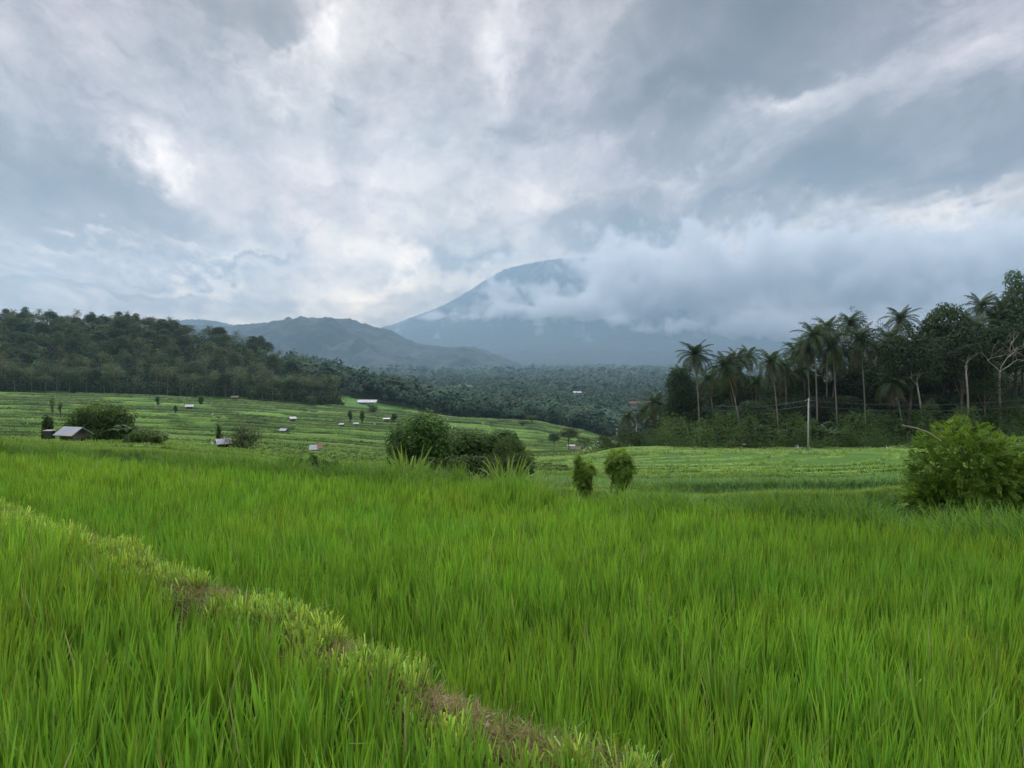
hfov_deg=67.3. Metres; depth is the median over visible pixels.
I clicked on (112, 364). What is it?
coconut palm
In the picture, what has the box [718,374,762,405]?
broadleaf tree
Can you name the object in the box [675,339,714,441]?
coconut palm
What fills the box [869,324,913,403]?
coconut palm
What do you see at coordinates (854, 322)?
coconut palm
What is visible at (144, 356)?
broadleaf tree
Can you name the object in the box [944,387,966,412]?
broadleaf tree
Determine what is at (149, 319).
broadleaf tree
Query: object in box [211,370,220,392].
coconut palm
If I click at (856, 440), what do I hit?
undergrowth
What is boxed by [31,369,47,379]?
broadleaf tree
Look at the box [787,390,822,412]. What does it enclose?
broadleaf tree
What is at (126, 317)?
broadleaf tree
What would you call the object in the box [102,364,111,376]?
coconut palm
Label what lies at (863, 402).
broadleaf tree
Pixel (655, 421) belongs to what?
broadleaf tree
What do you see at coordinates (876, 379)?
broadleaf tree
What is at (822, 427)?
banana plant
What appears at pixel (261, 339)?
broadleaf tree
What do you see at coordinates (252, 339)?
broadleaf tree
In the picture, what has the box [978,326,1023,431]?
bare tree
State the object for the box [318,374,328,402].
coconut palm
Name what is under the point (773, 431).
banana plant
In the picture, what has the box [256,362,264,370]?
coconut palm
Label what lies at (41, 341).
broadleaf tree
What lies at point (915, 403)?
broadleaf tree
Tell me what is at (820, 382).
broadleaf tree
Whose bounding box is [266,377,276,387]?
coconut palm
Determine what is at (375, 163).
sky
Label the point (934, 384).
broadleaf tree
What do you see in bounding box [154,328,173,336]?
broadleaf tree
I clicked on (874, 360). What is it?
coconut palm
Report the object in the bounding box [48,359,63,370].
coconut palm
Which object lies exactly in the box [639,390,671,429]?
broadleaf tree
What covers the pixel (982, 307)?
coconut palm
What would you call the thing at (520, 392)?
distant wood
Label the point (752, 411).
power cable
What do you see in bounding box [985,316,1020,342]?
coconut palm
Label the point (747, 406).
power cable
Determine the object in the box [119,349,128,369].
coconut palm
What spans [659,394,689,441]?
broadleaf tree
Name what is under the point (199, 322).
hills
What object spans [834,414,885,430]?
broadleaf tree
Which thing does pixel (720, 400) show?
broadleaf tree
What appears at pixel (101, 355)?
coconut palm
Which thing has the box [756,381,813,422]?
broadleaf tree
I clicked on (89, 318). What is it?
broadleaf tree
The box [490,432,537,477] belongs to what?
bush
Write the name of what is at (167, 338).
broadleaf tree
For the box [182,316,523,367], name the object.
hills
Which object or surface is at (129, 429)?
banana plant
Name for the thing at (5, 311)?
broadleaf tree
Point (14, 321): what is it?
broadleaf tree
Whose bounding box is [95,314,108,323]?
broadleaf tree
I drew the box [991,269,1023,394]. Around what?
broadleaf tree
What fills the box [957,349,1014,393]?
broadleaf tree
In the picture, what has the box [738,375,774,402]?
broadleaf tree
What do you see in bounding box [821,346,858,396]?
coconut palm
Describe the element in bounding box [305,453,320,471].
leafy plant
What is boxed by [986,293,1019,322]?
coconut palm
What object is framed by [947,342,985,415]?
broadleaf tree
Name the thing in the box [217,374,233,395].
broadleaf tree
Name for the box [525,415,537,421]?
shrub
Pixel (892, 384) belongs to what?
coconut palm
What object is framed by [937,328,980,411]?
coconut palm
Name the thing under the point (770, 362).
coconut palm
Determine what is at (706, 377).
coconut palm
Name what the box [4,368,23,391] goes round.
broadleaf tree
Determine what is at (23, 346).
broadleaf tree
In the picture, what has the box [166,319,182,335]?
broadleaf tree
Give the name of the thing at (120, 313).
broadleaf tree
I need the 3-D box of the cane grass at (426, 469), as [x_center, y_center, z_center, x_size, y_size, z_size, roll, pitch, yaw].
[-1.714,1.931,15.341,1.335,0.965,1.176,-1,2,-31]
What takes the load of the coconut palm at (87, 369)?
on the ground at (328, 416)
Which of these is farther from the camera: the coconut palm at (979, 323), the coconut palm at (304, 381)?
the coconut palm at (304, 381)
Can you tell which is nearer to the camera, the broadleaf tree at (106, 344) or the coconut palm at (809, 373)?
the coconut palm at (809, 373)
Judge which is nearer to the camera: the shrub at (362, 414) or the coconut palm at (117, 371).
the shrub at (362, 414)
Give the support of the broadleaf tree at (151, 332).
on the ground at (328, 416)
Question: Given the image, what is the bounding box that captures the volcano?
[380,257,865,372]
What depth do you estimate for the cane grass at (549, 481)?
14.13 m
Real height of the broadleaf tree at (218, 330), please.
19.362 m
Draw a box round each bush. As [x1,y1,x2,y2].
[122,428,170,445]
[217,424,264,449]
[384,408,457,469]
[385,440,405,464]
[409,451,535,482]
[438,427,493,471]
[486,428,524,459]
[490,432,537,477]
[889,412,1023,526]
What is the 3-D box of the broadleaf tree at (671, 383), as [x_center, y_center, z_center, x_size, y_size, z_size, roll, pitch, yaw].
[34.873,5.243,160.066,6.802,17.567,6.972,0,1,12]
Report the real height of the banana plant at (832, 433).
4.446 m
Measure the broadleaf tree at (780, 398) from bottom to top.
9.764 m
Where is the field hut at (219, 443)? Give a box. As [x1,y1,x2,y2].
[214,438,231,446]
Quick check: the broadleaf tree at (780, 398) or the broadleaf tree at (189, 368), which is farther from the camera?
the broadleaf tree at (189, 368)
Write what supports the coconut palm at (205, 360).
on the ground at (328, 416)
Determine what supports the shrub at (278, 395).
on the ground at (328, 416)
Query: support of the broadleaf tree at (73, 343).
on the ground at (328, 416)
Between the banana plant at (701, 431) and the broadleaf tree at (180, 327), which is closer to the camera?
the banana plant at (701, 431)
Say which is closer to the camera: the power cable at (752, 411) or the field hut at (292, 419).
the power cable at (752, 411)
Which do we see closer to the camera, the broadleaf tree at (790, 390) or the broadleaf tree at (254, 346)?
the broadleaf tree at (790, 390)
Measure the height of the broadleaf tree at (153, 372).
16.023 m
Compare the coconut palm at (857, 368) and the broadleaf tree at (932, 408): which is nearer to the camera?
the broadleaf tree at (932, 408)
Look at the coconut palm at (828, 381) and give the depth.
171.29 m
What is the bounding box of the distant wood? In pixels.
[281,349,779,435]
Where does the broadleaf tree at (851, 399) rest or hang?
on the ground at (328, 416)
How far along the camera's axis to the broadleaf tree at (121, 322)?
605.52 m
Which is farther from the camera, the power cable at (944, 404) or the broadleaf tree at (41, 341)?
the broadleaf tree at (41, 341)
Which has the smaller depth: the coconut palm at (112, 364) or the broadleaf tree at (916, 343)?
the broadleaf tree at (916, 343)
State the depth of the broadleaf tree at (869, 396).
162.89 m
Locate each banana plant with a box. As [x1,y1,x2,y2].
[106,425,140,439]
[116,425,146,432]
[690,427,709,445]
[748,425,777,444]
[763,429,781,439]
[783,427,797,440]
[804,419,833,442]
[811,424,834,442]
[821,428,843,446]
[899,423,916,439]
[970,413,997,429]
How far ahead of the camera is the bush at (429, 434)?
30.51 m
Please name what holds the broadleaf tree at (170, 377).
on the ground at (328, 416)
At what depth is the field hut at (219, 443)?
81.86 m
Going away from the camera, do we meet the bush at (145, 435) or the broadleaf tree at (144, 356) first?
the bush at (145, 435)
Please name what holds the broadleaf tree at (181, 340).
on the ground at (328, 416)
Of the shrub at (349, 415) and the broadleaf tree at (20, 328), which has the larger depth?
the broadleaf tree at (20, 328)
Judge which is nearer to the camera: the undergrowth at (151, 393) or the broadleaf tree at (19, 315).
the undergrowth at (151, 393)
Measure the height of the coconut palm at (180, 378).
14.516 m
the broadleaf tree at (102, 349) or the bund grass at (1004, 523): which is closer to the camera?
the bund grass at (1004, 523)
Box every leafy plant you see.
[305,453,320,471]
[316,459,329,470]
[325,459,340,469]
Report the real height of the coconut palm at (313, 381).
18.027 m
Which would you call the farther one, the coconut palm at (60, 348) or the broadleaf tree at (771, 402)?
the coconut palm at (60, 348)
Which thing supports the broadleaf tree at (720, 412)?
on the ground at (328, 416)
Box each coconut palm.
[0,355,9,362]
[4,361,17,387]
[25,367,35,392]
[33,308,44,324]
[41,362,51,391]
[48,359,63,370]
[54,346,65,354]
[75,367,83,390]
[80,366,93,392]
[81,357,95,382]
[97,351,109,366]
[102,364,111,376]
[107,362,119,392]
[110,366,123,392]
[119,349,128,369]
[131,374,141,390]
[135,337,145,353]
[135,358,144,374]
[149,363,161,394]
[154,348,164,359]
[155,370,165,381]
[161,366,173,395]
[164,316,173,323]
[166,337,176,348]
[167,366,179,391]
[173,355,186,364]
[175,375,186,395]
[181,375,189,396]
[189,374,198,388]
[198,356,212,375]
[202,353,213,362]
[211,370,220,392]
[222,367,234,376]
[228,376,240,395]
[238,372,248,390]
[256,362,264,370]
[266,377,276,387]
[268,373,276,400]
[295,373,304,396]
[299,376,310,401]
[308,374,317,392]
[309,378,316,385]
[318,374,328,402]
[615,409,637,430]
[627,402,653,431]
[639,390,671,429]
[639,413,658,435]
[664,364,695,425]
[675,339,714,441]
[691,368,719,431]
[702,350,751,446]
[711,366,748,404]
[714,372,748,403]
[721,347,753,399]
[735,344,763,399]
[742,374,769,412]
[751,349,793,438]
[759,373,779,395]
[765,358,806,423]
[772,356,796,441]
[778,373,806,395]
[780,341,812,380]
[783,337,825,441]
[788,359,821,421]
[790,321,836,440]
[792,357,820,389]
[809,315,847,421]
[813,330,853,436]
[813,361,833,392]
[816,355,851,382]
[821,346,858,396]
[833,321,884,442]
[837,311,868,414]
[843,352,876,415]
[861,340,883,364]
[864,344,894,403]
[868,364,923,435]
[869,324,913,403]
[878,304,921,406]
[883,353,936,428]
[915,321,951,395]
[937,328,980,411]
[943,326,977,391]
[952,314,997,406]
[958,291,1002,327]
[973,305,1023,359]
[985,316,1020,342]
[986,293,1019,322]
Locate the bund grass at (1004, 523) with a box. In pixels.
[0,431,1023,555]
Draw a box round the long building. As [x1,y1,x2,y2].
[357,400,377,404]
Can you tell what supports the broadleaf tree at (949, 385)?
on the ground at (328, 416)
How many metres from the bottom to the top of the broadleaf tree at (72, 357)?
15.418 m
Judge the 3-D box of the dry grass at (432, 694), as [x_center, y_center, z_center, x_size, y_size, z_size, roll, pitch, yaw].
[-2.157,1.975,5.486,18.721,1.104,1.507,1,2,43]
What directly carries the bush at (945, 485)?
on the ground at (328, 416)
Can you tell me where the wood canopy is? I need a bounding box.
[0,310,340,390]
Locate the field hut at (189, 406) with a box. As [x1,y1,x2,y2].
[184,405,193,408]
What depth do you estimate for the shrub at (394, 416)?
337.97 m
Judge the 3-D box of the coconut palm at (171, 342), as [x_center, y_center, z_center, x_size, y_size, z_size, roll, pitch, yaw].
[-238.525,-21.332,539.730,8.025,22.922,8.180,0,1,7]
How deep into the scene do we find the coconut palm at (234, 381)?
456.19 m
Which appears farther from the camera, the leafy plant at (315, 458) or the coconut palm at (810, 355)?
the coconut palm at (810, 355)
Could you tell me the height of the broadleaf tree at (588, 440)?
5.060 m
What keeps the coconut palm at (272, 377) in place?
on the ground at (328, 416)
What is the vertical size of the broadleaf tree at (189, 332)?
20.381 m
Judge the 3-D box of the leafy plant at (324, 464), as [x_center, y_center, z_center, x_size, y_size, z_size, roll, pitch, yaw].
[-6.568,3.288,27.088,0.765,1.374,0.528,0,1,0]
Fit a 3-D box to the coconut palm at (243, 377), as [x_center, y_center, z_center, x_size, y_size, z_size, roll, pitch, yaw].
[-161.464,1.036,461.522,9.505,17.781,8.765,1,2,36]
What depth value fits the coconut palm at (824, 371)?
176.85 m
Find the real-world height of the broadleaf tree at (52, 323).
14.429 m
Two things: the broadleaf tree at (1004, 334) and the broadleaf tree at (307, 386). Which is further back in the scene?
the broadleaf tree at (307, 386)
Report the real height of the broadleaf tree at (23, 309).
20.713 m
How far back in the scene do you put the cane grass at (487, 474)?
14.66 m
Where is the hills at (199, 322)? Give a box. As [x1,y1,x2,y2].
[142,319,234,328]
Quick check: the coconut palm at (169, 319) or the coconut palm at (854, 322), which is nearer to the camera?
the coconut palm at (854, 322)
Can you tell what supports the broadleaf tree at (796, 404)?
on the ground at (328, 416)
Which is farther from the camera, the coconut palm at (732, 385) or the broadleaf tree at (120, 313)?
the broadleaf tree at (120, 313)
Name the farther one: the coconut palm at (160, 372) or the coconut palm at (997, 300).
the coconut palm at (160, 372)
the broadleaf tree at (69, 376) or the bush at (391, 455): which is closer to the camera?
the bush at (391, 455)
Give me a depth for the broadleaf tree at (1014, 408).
139.68 m
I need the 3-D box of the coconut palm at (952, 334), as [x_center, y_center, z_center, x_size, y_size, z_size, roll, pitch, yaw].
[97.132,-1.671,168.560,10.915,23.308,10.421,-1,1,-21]
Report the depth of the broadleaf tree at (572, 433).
199.54 m
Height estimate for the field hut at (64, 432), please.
1.298 m
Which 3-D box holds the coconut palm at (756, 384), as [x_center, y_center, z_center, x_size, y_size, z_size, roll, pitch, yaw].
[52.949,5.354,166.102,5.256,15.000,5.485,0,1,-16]
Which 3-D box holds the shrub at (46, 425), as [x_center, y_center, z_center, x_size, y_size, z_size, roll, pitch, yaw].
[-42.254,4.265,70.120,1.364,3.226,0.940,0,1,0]
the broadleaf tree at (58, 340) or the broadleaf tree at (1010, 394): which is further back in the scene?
the broadleaf tree at (58, 340)
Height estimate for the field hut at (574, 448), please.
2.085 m
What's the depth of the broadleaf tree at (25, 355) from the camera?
514.63 m
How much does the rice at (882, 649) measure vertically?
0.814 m
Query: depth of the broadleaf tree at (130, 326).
590.30 m
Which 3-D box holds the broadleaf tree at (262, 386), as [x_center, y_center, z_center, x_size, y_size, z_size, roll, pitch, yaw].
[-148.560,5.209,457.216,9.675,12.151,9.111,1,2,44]
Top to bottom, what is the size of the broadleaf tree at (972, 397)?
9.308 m
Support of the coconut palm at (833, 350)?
on the ground at (328, 416)
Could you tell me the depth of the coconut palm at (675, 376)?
159.52 m
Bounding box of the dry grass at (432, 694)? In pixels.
[1,507,664,767]
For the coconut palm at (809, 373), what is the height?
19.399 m
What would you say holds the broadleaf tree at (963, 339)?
on the ground at (328, 416)
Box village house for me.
[629,401,639,407]
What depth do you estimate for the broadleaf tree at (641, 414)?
196.40 m
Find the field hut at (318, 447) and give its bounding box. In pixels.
[309,444,322,450]
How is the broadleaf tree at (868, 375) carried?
on the ground at (328, 416)
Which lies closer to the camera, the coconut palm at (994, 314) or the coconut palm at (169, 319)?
the coconut palm at (994, 314)
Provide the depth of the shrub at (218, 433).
84.02 m
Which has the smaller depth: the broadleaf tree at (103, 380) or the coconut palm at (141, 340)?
the broadleaf tree at (103, 380)
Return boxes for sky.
[0,0,1023,341]
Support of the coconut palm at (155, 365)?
on the ground at (328, 416)
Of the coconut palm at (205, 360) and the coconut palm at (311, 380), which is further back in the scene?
the coconut palm at (205, 360)
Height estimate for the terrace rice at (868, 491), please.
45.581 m
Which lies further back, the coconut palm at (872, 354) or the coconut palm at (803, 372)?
the coconut palm at (872, 354)
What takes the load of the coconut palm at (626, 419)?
on the ground at (328, 416)
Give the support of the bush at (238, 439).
on the ground at (328, 416)
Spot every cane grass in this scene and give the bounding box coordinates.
[386,444,434,476]
[405,459,441,479]
[470,462,506,485]
[471,450,551,482]
[513,466,567,490]
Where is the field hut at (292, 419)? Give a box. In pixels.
[288,417,296,421]
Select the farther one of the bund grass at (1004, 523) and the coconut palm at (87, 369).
the coconut palm at (87, 369)
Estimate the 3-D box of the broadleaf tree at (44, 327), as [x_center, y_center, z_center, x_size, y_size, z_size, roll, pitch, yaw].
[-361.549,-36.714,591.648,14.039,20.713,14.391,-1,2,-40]
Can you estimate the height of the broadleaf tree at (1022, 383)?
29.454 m
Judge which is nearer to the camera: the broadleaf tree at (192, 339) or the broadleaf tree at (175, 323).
the broadleaf tree at (192, 339)
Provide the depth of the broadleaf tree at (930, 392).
168.55 m
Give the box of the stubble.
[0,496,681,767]
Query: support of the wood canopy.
on the ground at (328, 416)
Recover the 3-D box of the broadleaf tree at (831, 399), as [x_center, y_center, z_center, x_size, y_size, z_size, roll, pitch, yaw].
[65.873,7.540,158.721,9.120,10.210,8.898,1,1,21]
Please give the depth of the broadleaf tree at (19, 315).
662.44 m
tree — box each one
[0,308,11,317]
[2,346,28,358]
[4,317,22,330]
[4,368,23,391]
[8,347,32,360]
[12,323,28,332]
[14,332,37,343]
[14,344,32,362]
[17,312,28,319]
[20,307,31,316]
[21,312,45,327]
[24,341,40,359]
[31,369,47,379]
[34,323,51,333]
[35,338,49,346]
[37,374,53,383]
[42,309,58,327]
[49,321,62,327]
[49,331,67,359]
[50,317,66,323]
[57,400,137,441]
[60,371,79,392]
[66,353,84,365]
[67,339,80,352]
[82,314,95,333]
[84,368,103,387]
[89,331,109,341]
[92,346,110,357]
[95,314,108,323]
[96,376,111,392]
[98,340,116,356]
[106,327,127,349]
[111,317,128,329]
[114,311,123,318]
[115,336,131,360]
[123,314,131,322]
[124,324,142,344]
[129,313,141,325]
[140,353,150,373]
[141,316,156,327]
[142,329,156,343]
[148,366,166,379]
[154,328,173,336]
[154,335,177,353]
[155,319,167,326]
[155,322,175,331]
[164,372,183,385]
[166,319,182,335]
[167,367,183,387]
[169,348,184,360]
[173,334,192,352]
[174,328,187,335]
[176,324,193,343]
[180,361,206,376]
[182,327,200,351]
[182,334,193,352]
[186,375,199,384]
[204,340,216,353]
[209,326,227,342]
[212,347,222,368]
[216,333,232,347]
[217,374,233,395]
[226,351,244,370]
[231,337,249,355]
[244,343,257,351]
[245,336,258,352]
[254,383,270,400]
[255,335,266,355]
[261,342,274,351]
[265,354,279,373]
[281,378,301,399]
[283,358,300,371]
[300,378,311,390]
[309,382,326,391]
[320,370,333,390]
[548,433,559,442]
[557,427,580,449]
[570,450,599,500]
[577,436,592,449]
[601,446,640,493]
[648,415,695,433]
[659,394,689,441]
[663,367,695,426]
[668,392,707,441]
[675,405,724,425]
[686,378,718,404]
[694,411,735,442]
[699,388,734,410]
[715,400,739,426]
[716,398,745,406]
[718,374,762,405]
[732,400,775,440]
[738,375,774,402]
[754,396,790,412]
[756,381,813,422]
[765,397,789,420]
[766,403,796,425]
[778,397,815,440]
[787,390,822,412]
[798,370,832,418]
[801,398,842,438]
[814,391,848,409]
[815,396,853,441]
[817,380,851,400]
[824,395,869,428]
[828,369,862,388]
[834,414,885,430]
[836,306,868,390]
[836,368,872,399]
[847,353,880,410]
[849,388,881,410]
[851,364,906,407]
[854,381,892,409]
[864,358,909,404]
[865,320,889,365]
[868,321,949,439]
[874,404,897,415]
[891,406,916,429]
[895,357,925,407]
[903,394,950,422]
[904,379,953,400]
[906,369,938,400]
[915,302,979,394]
[917,398,942,430]
[919,358,964,414]
[920,321,1001,420]
[928,399,957,414]
[940,360,988,389]
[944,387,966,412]
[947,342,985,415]
[948,395,987,411]
[954,389,998,415]
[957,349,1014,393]
[963,361,1011,426]
[974,322,1023,404]
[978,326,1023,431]
[990,388,1018,405]
[990,397,1023,437]
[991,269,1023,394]
[993,336,1023,394]
[1012,306,1023,394]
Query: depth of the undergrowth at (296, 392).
478.76 m
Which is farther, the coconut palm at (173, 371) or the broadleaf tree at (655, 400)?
the coconut palm at (173, 371)
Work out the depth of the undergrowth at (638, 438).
150.73 m
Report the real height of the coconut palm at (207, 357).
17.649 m
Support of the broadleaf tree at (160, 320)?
on the ground at (328, 416)
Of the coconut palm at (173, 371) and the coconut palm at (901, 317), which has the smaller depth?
the coconut palm at (901, 317)
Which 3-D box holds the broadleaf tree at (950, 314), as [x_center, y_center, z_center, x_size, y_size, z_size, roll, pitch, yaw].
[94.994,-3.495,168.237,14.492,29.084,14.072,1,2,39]
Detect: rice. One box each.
[0,390,1022,519]
[0,449,1023,767]
[0,504,633,767]
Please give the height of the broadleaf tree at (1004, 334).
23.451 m
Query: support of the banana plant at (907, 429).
on the ground at (328, 416)
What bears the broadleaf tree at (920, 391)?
on the ground at (328, 416)
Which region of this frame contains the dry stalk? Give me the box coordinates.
[903,425,940,440]
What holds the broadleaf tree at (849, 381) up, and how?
on the ground at (328, 416)
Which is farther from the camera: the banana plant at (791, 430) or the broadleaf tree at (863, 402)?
the broadleaf tree at (863, 402)
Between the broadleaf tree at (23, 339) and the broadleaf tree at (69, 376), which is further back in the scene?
the broadleaf tree at (23, 339)
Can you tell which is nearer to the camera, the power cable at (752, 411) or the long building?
the power cable at (752, 411)
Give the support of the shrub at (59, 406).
on the ground at (328, 416)
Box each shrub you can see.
[40,414,54,439]
[49,391,54,415]
[58,400,62,417]
[197,395,203,403]
[215,422,223,438]
[248,391,257,399]
[276,391,282,401]
[347,410,352,422]
[359,409,364,422]
[366,403,377,412]
[391,413,397,421]
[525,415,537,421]
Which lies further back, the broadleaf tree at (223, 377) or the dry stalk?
the broadleaf tree at (223, 377)
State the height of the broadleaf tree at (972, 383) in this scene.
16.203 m
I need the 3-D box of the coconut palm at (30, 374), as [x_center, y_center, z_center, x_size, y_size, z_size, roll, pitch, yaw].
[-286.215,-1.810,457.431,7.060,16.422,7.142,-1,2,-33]
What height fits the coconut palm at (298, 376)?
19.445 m
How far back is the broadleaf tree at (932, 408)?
139.87 m
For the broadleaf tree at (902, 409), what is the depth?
157.66 m
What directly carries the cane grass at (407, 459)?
on the ground at (328, 416)
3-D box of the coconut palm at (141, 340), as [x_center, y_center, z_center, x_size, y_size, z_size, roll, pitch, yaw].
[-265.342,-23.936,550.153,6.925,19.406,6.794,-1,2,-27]
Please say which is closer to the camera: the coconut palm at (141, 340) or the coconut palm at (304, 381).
the coconut palm at (304, 381)
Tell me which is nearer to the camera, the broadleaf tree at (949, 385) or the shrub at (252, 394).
the broadleaf tree at (949, 385)
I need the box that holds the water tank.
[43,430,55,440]
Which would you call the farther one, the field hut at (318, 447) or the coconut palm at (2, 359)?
the coconut palm at (2, 359)
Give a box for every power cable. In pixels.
[695,401,800,406]
[710,405,807,411]
[809,405,1023,410]
[813,400,1018,404]
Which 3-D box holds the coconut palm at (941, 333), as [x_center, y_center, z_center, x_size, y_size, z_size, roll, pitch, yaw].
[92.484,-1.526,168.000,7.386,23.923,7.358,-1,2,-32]
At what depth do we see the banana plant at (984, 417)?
143.33 m
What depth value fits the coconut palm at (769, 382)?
172.97 m
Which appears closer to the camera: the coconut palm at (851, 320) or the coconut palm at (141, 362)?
the coconut palm at (851, 320)
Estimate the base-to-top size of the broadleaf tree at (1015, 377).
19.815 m
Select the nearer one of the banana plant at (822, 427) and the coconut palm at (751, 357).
the banana plant at (822, 427)
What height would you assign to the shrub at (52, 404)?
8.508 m
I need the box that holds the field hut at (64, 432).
[53,426,93,440]
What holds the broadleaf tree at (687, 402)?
on the ground at (328, 416)
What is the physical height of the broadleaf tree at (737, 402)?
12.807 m
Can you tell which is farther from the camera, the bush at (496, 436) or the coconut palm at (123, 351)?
the coconut palm at (123, 351)
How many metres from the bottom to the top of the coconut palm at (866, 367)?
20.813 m
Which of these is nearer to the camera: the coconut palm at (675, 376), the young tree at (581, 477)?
the young tree at (581, 477)
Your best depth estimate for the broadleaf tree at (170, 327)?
604.75 m
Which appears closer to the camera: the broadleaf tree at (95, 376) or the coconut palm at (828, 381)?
the coconut palm at (828, 381)
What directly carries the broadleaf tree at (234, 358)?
on the ground at (328, 416)
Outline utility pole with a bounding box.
[805,398,811,450]
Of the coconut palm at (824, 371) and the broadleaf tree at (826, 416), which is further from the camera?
the coconut palm at (824, 371)
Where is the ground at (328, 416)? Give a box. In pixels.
[0,326,1023,767]
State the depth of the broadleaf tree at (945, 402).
160.84 m
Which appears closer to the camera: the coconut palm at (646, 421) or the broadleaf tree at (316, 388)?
the coconut palm at (646, 421)
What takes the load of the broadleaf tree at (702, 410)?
on the ground at (328, 416)
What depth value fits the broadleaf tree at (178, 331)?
600.76 m
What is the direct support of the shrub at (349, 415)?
on the ground at (328, 416)
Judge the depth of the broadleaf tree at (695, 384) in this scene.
180.00 m
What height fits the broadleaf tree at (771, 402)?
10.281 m
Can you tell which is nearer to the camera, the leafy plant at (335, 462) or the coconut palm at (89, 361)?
the leafy plant at (335, 462)
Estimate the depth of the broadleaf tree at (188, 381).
480.99 m
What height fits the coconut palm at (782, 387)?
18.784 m
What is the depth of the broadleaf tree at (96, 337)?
567.13 m
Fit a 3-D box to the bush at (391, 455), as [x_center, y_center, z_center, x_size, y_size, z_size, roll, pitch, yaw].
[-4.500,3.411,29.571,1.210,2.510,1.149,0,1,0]
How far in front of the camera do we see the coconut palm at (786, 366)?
158.17 m
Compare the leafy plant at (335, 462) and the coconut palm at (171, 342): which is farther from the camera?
the coconut palm at (171, 342)
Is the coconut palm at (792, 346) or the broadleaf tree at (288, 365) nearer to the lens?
the coconut palm at (792, 346)
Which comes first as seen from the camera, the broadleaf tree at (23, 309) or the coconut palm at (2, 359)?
the coconut palm at (2, 359)
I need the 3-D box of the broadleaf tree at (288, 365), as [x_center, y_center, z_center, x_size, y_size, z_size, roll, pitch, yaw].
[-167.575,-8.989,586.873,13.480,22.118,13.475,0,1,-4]
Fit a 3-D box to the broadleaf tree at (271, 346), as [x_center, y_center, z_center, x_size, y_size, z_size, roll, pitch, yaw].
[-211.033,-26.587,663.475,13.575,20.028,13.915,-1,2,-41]
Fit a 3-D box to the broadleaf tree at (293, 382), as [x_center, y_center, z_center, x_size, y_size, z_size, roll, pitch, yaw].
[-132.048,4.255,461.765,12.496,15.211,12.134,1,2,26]
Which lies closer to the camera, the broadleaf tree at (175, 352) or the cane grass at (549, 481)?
the cane grass at (549, 481)
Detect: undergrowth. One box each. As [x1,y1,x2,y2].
[0,318,1023,442]
[0,378,345,405]
[587,426,679,450]
[651,403,1023,448]
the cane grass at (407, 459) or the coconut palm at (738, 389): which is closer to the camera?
the cane grass at (407, 459)
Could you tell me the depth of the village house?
1148.36 m
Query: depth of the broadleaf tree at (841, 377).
181.50 m
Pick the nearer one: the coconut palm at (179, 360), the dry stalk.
the dry stalk
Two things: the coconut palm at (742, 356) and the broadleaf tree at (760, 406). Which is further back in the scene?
the coconut palm at (742, 356)
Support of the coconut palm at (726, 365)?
on the ground at (328, 416)
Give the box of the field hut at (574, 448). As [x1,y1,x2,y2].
[569,446,582,450]
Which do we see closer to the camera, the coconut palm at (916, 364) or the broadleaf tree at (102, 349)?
the coconut palm at (916, 364)
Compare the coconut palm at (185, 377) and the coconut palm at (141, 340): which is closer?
the coconut palm at (185, 377)
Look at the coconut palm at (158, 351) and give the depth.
527.95 m
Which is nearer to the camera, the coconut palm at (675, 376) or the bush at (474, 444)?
the bush at (474, 444)
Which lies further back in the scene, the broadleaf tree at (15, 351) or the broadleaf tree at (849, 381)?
the broadleaf tree at (15, 351)
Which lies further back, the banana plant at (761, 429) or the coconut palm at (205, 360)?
the coconut palm at (205, 360)
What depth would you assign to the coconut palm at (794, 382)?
170.49 m
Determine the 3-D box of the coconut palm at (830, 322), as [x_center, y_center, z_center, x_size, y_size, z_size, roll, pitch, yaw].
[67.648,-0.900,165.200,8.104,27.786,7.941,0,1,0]
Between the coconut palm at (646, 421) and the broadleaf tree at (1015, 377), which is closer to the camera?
the broadleaf tree at (1015, 377)
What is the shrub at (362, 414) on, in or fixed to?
on the ground at (328, 416)
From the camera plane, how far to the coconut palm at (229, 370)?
494.81 m
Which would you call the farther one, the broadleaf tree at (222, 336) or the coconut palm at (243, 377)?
the broadleaf tree at (222, 336)
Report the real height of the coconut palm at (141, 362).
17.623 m
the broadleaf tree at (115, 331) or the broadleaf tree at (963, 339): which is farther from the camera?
the broadleaf tree at (115, 331)
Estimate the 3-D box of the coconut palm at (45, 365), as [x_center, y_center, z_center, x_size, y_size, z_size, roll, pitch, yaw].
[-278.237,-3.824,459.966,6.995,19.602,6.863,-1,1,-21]
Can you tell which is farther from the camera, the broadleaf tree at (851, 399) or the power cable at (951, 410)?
the broadleaf tree at (851, 399)
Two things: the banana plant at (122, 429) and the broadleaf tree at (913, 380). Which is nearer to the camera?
the banana plant at (122, 429)
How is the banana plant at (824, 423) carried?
on the ground at (328, 416)
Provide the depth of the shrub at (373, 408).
419.90 m
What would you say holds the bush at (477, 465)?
on the ground at (328, 416)
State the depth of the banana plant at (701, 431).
141.69 m
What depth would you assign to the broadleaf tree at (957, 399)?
157.32 m
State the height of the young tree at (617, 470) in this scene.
2.753 m
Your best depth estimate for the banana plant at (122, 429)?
56.96 m
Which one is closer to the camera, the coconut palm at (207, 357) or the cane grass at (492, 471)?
the cane grass at (492, 471)
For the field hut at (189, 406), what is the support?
on the ground at (328, 416)
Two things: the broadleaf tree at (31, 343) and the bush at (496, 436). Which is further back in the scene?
the broadleaf tree at (31, 343)

